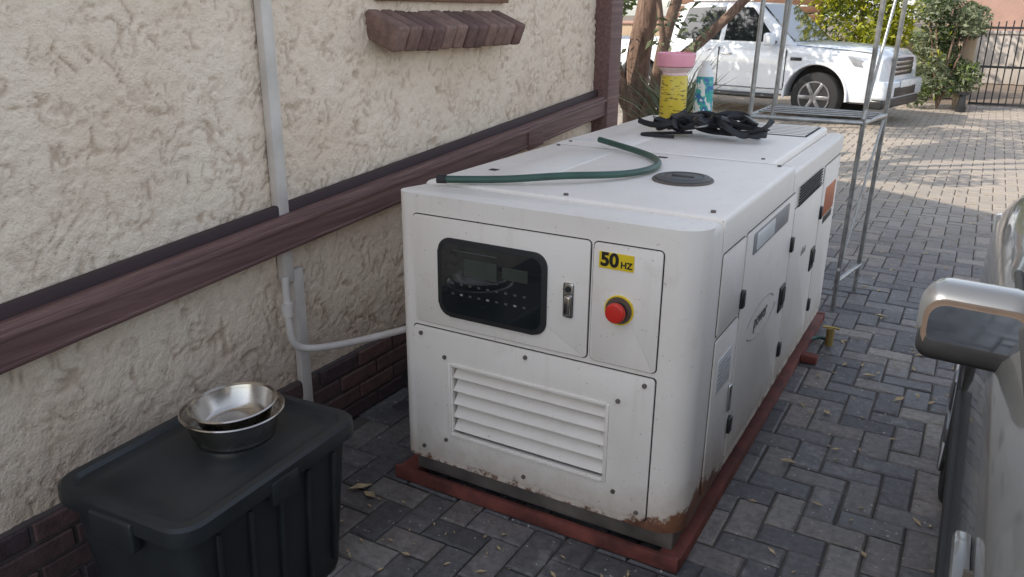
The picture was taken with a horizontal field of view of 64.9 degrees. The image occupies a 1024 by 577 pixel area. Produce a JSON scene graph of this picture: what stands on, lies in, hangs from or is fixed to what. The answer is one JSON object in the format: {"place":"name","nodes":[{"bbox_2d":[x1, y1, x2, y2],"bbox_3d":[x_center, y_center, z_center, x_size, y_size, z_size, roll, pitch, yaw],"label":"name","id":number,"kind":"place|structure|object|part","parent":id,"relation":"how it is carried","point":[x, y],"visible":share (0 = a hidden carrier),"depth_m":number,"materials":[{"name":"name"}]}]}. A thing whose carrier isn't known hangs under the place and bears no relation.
{"place":"outdoors","nodes":[
{"label":"outdoors","id":0,"kind":"place"},
{"bbox_2d":[365,9,409,51],"bbox_3d":[-0.506,-1.012,3.142,0.205,0.104,0.080,33,30,18],"label":"sill brick","id":1,"kind":"object","parent":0,"point":[388,32],"visible":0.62,"depth_m":3.10,"materials":[{"name":"brown brick"}]},
{"bbox_2d":[381,9,422,50],"bbox_3d":[-0.464,-1.035,3.211,0.205,0.104,0.080,33,30,18],"label":"sill brick","id":2,"kind":"object","parent":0,"point":[414,36],"visible":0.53,"depth_m":3.17,"materials":[{"name":"brown brick"}]},
{"bbox_2d":[394,10,433,50],"bbox_3d":[-0.427,-1.058,3.283,0.205,0.104,0.080,33,30,18],"label":"sill brick","id":3,"kind":"object","parent":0,"point":[426,37],"visible":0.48,"depth_m":3.24,"materials":[{"name":"brown brick"}]},
{"bbox_2d":[407,11,444,50],"bbox_3d":[-0.386,-1.079,3.353,0.205,0.104,0.080,33,30,18],"label":"sill brick","id":4,"kind":"object","parent":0,"point":[437,37],"visible":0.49,"depth_m":3.31,"materials":[{"name":"brown brick"}]},
{"bbox_2d":[417,10,456,48],"bbox_3d":[-0.343,-1.105,3.420,0.205,0.104,0.080,33,30,18],"label":"sill brick","id":5,"kind":"object","parent":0,"point":[449,35],"visible":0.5,"depth_m":3.38,"materials":[{"name":"brown brick"}]},
{"bbox_2d":[452,11,487,47],"bbox_3d":[-0.217,-1.173,3.628,0.205,0.104,0.080,33,30,18],"label":"sill brick","id":6,"kind":"object","parent":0,"point":[481,35],"visible":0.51,"depth_m":3.59,"materials":[{"name":"brown brick"}]},
{"bbox_2d":[99,94,1023,576],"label":"brick paving","id":7,"kind":"structure","parent":0,"point":[817,528],"depth_m":3.26,"materials":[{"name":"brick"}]},
{"bbox_2d":[0,333,407,576],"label":"brick plinth","id":8,"kind":"structure","parent":7,"relation":"on","point":[33,558],"depth_m":3.06,"materials":[{"name":"brown brick"}]},
{"bbox_2d":[0,323,406,576],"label":"plinth mortar","id":9,"kind":"object","parent":8,"relation":"attached to","point":[25,523],"depth_m":2.40,"materials":[{"name":"grey concrete"}]},
{"bbox_2d":[57,393,353,576],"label":"storage bin","id":10,"kind":"object","parent":7,"relation":"on","point":[170,498],"visible":0.86,"depth_m":2.11,"materials":[{"name":"plastic"}]},
{"bbox_2d":[178,392,284,451],"bbox_3d":[-0.794,0.376,2.297,0.288,0.085,0.288,11,22,28],"label":"steel bowl","id":11,"kind":"object","parent":10,"relation":"on","point":[244,438],"visible":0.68,"depth_m":2.20,"materials":[{"name":"silver metal"}]},
{"bbox_2d":[187,382,277,430],"bbox_3d":[-0.789,0.352,2.290,0.246,0.071,0.246,9,23,29],"label":"steel bowl","id":12,"kind":"object","parent":11,"relation":"on","point":[233,406],"visible":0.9,"depth_m":2.35,"materials":[{"name":"silver metal"}]},
{"bbox_2d":[401,369,407,386],"bbox_3d":[-0.425,0.416,3.592,0.090,0.155,0.100,11,22,28],"label":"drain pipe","id":13,"kind":"object","parent":7,"relation":"on","point":[404,376],"visible":0.07,"depth_m":3.55,"materials":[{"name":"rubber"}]},
{"bbox_2d":[590,0,623,131],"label":"corner post","id":14,"kind":"object","parent":7,"relation":"on","point":[608,18],"visible":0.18,"depth_m":4.95,"materials":[{"name":"brown wood"}]},
{"bbox_2d":[0,90,619,374],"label":"timber rail","id":15,"kind":"object","parent":14,"relation":"attached to","point":[37,324],"visible":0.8,"depth_m":2.63,"materials":[{"name":"brown wood"}]},
{"bbox_2d":[395,311,824,573],"bbox_3d":[0.701,0.422,3.752,1.165,0.050,2.529,11,22,28],"label":"red steel skid","id":16,"kind":"object","parent":7,"relation":"on","point":[671,561],"visible":0.65,"depth_m":2.81,"materials":[{"name":"red metal"}]},
{"bbox_2d":[401,115,843,549],"bbox_3d":[0.644,-0.075,3.504,1.057,1.068,2.412,11,22,28],"label":"diesel generator","id":17,"kind":"object","parent":16,"relation":"on","point":[613,354],"visible":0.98,"depth_m":2.57,"materials":[{"name":"paint"}]},
{"bbox_2d":[441,244,540,329],"bbox_3d":[-0.069,-0.008,2.531,0.363,0.233,0.005,11,22,28],"label":"window pane","id":18,"kind":"structure","parent":17,"relation":"in","point":[452,262],"depth_m":2.53,"materials":[{"name":"black glass"}]},
{"bbox_2d":[413,214,590,356],"bbox_3d":[-0.047,-0.018,2.531,0.633,0.367,0.012,11,22,28],"label":"control door","id":19,"kind":"structure","parent":17,"relation":"in","point":[568,259],"depth_m":2.47,"materials":[{"name":"paint"}]},
{"bbox_2d":[436,137,661,182],"bbox_3d":[0.244,-0.454,2.943,0.479,0.044,1.035,15,24,36],"label":"garden hose","id":20,"kind":"object","parent":17,"relation":"on","point":[656,165],"visible":1,"depth_m":2.71,"materials":[{"name":"rubber"}]},
{"bbox_2d":[656,52,695,118],"bbox_3d":[0.802,-0.982,3.991,0.192,0.362,0.192,11,22,28],"label":"chlorine floater","id":21,"kind":"object","parent":17,"relation":"on","point":[675,67],"visible":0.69,"depth_m":3.93,"materials":[{"name":"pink plastic"}]},
{"bbox_2d":[693,61,713,112],"bbox_3d":[0.984,-1.004,4.129,0.102,0.317,0.061,11,22,28],"label":"squeeze bottle","id":22,"kind":"object","parent":17,"relation":"on","point":[703,96],"visible":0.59,"depth_m":4.10,"materials":[{"name":"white plastic"}]},
{"bbox_2d":[638,108,773,138],"bbox_3d":[0.883,-0.756,3.708,0.629,0.122,0.275,9,21,23],"label":"ratchet strap","id":23,"kind":"object","parent":17,"relation":"on","point":[726,123],"visible":1,"depth_m":3.68,"materials":[{"name":"black fabric"}]},
{"bbox_2d":[724,193,795,456],"bbox_3d":[0.934,0.109,3.016,0.010,0.815,0.740,11,22,28],"label":"generator door","id":24,"kind":"structure","parent":17,"relation":"in","point":[765,271],"depth_m":2.97,"materials":[{"name":"paint"}]},
{"bbox_2d":[774,184,822,376],"bbox_3d":[1.283,-0.051,3.603,0.010,0.740,0.620,11,22,28],"label":"generator door","id":25,"kind":"structure","parent":17,"relation":"in","point":[805,221],"depth_m":3.57,"materials":[{"name":"paint"}]},
{"bbox_2d":[340,189,998,576],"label":"fallen leaves","id":26,"kind":"object","parent":7,"relation":"on","point":[362,485],"visible":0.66,"depth_m":2.93,"materials":[{"name":"brown plant"}]},
{"bbox_2d":[618,30,768,118],"bbox_3d":[1.569,-1.707,7.725,1.903,1.505,1.556,11,22,28],"label":"yucca plant","id":27,"kind":"object","parent":7,"relation":"on","point":[689,99],"visible":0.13,"depth_m":7.67,"materials":[{"name":"green plant"}]},
{"bbox_2d":[621,0,921,118],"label":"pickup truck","id":28,"kind":"object","parent":7,"relation":"on","point":[821,68],"visible":0.56,"depth_m":12.94,"materials":[{"name":"white paint"}]},
{"bbox_3d":[3.224,-4.534,13.740,0.830,0.534,0.175,17,25,39],"label":"rear side window","id":29,"kind":"part","parent":28,"relation":"part of","materials":[{"name":"grey glass"}]},
{"bbox_3d":[3.949,-4.311,13.128,0.940,0.544,0.178,17,25,39],"label":"front side window","id":30,"kind":"part","parent":28,"relation":"part of","materials":[{"name":"black glass"}]},
{"bbox_2d":[811,325,839,346],"bbox_3d":[1.629,0.232,4.205,0.169,0.120,0.123,15,24,36],"label":"brass valve","id":31,"kind":"object","parent":7,"relation":"on","point":[828,339],"visible":0.91,"depth_m":4.14,"materials":[{"name":"gold metal"}]},
{"bbox_2d":[748,0,907,310],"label":"steel rack","id":32,"kind":"object","parent":7,"relation":"on","point":[865,115],"visible":0.87,"depth_m":4.45,"materials":[{"name":"grey metal"}]},
{"bbox_2d":[906,0,994,108],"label":"flowering bush","id":33,"kind":"object","parent":7,"relation":"on","point":[941,67],"visible":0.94,"depth_m":14.32,"materials":[{"name":"green plant"}]},
{"bbox_2d":[954,92,969,111],"bbox_3d":[7.967,-3.304,14.264,0.200,0.340,0.200,11,22,28],"label":"garden lamp","id":34,"kind":"object","parent":7,"relation":"on","point":[960,106],"visible":1,"depth_m":14.22,"materials":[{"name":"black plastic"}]},
{"bbox_2d":[951,10,981,107],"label":"pillar","id":35,"kind":"structure","parent":7,"relation":"on","point":[969,49],"depth_m":14.51,"materials":[{"name":"beige paint"}]},
{"bbox_2d":[915,195,1023,576],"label":"parked car","id":36,"kind":"object","parent":7,"relation":"on","point":[973,331],"visible":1,"depth_m":1.72,"materials":[{"name":"grey paint"}]},
{"bbox_3d":[12.779,-3.365,12.177,0.380,1.900,0.400,11,22,28],"label":"pillar","id":37,"kind":"object","parent":7,"relation":"on","visible":0},
{"bbox_2d":[968,20,1023,106],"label":"iron gate","id":38,"kind":"structure","parent":37,"relation":"attached to","point":[983,66],"depth_m":14.41,"materials":[{"name":"metal"}]},
{"bbox_2d":[622,24,659,36],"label":"wall","id":39,"kind":"structure","parent":0,"point":[626,29],"depth_m":19.54,"materials":[{"name":"beige paint"}]},
{"bbox_2d":[622,21,821,25],"bbox_3d":[1.223,-6.797,20.466,12.650,0.068,0.320,11,22,28],"label":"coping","id":40,"kind":"object","parent":39,"relation":"on","point":[627,22],"visible":0.02,"depth_m":19.43,"materials":[{"name":"beige concrete"}]},
{"bbox_2d":[623,0,936,18],"label":"sky","id":41,"kind":"structure","parent":0,"point":[664,2],"materials":[{"name":"white"}]},
{"bbox_2d":[623,15,1023,107],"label":"ground","id":42,"kind":"structure","parent":0,"point":[1011,92],"depth_m":17.82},
{"bbox_2d":[619,0,749,122],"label":"shade tree","id":43,"kind":"object","parent":42,"relation":"on","point":[648,13],"visible":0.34,"depth_m":8.07,"materials":[{"name":"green plant"}]},
{"bbox_2d":[623,0,844,20],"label":"background hedge","id":44,"kind":"object","parent":42,"relation":"on","point":[632,3],"visible":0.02,"depth_m":21.19,"materials":[{"name":"green plant"}]},
{"bbox_2d":[677,0,823,26],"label":"slatted fence","id":45,"kind":"object","parent":42,"relation":"on","point":[809,9],"depth_m":17.32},
{"bbox_2d":[799,0,923,47],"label":"golden shrub","id":46,"kind":"object","parent":42,"relation":"on","point":[864,28],"visible":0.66,"depth_m":16.03,"materials":[{"name":"yellow plant"}]},
{"bbox_2d":[906,24,922,37],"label":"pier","id":47,"kind":"structure","parent":42,"relation":"on","point":[918,25],"depth_m":20.55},
{"bbox_2d":[1015,41,1023,84],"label":"pier","id":48,"kind":"structure","parent":42,"relation":"on","point":[1021,79],"depth_m":19.74,"materials":[{"name":"beige paint"}]},
{"bbox_3d":[-4.862,-0.782,2.610,6.858,3.010,9.880,11,22,28],"label":"wall","id":49,"kind":"object","parent":42,"relation":"on","visible":0},
{"bbox_2d":[0,0,595,533],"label":"stucco face","id":50,"kind":"object","parent":49,"relation":"attached to","point":[128,128],"visible":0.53,"depth_m":2.56},
{"bbox_2d":[391,0,500,2],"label":"window frame","id":51,"kind":"object","parent":50,"relation":"attached to","point":[485,1],"visible":0.87,"depth_m":3.59,"materials":[{"name":"brown wood"}]},
{"bbox_2d":[429,10,467,47],"bbox_3d":[-0.300,-1.130,3.488,0.205,0.104,0.080,33,30,18],"label":"sill brick","id":52,"kind":"object","parent":50,"relation":"attached to","point":[460,35],"visible":0.46,"depth_m":3.45,"materials":[{"name":"brown brick"}]},
{"bbox_2d":[442,10,478,47],"bbox_3d":[-0.254,-1.150,3.556,0.205,0.104,0.080,33,30,18],"label":"sill brick","id":53,"kind":"object","parent":50,"relation":"attached to","point":[471,35],"visible":0.46,"depth_m":3.51,"materials":[{"name":"brown brick"}]},
{"bbox_2d":[462,10,497,45],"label":"sill brick","id":54,"kind":"object","parent":50,"relation":"attached to","point":[491,33],"visible":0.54,"depth_m":3.65,"materials":[{"name":"brown brick"}]},
{"bbox_2d":[473,11,506,45],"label":"sill brick","id":55,"kind":"object","parent":50,"relation":"attached to","point":[500,33],"visible":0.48,"depth_m":3.72,"materials":[{"name":"brown brick"}]},
{"bbox_2d":[481,11,515,44],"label":"sill brick","id":56,"kind":"object","parent":50,"relation":"attached to","point":[510,30],"visible":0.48,"depth_m":3.79,"materials":[{"name":"brown brick"}]},
{"bbox_2d":[491,10,524,44],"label":"sill brick","id":57,"kind":"object","parent":50,"relation":"attached to","point":[518,34],"visible":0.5,"depth_m":3.86,"materials":[{"name":"brown brick"}]},
{"bbox_2d":[253,0,405,401],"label":"cable trunking","id":58,"kind":"object","parent":49,"relation":"attached to","point":[293,309],"visible":0.83,"depth_m":2.85,"materials":[{"name":"paint"}]},
{"bbox_2d":[835,37,962,97],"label":"wall","id":59,"kind":"structure","parent":0,"point":[912,51],"depth_m":16.68,"materials":[{"name":"paint"}]},
{"bbox_2d":[938,0,1023,30],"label":"walls","id":60,"kind":"structure","parent":0,"point":[1004,11],"depth_m":22.11,"materials":[{"name":"paint"}]},
{"bbox_2d":[960,34,1023,84],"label":"wall","id":61,"kind":"structure","parent":0,"point":[1012,50],"depth_m":19.96,"materials":[{"name":"beige paint"}]},
{"bbox_2d":[923,29,1023,34],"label":"coping","id":62,"kind":"object","parent":61,"relation":"on","point":[1007,32],"depth_m":19.72,"materials":[{"name":"beige concrete"}]}
]}

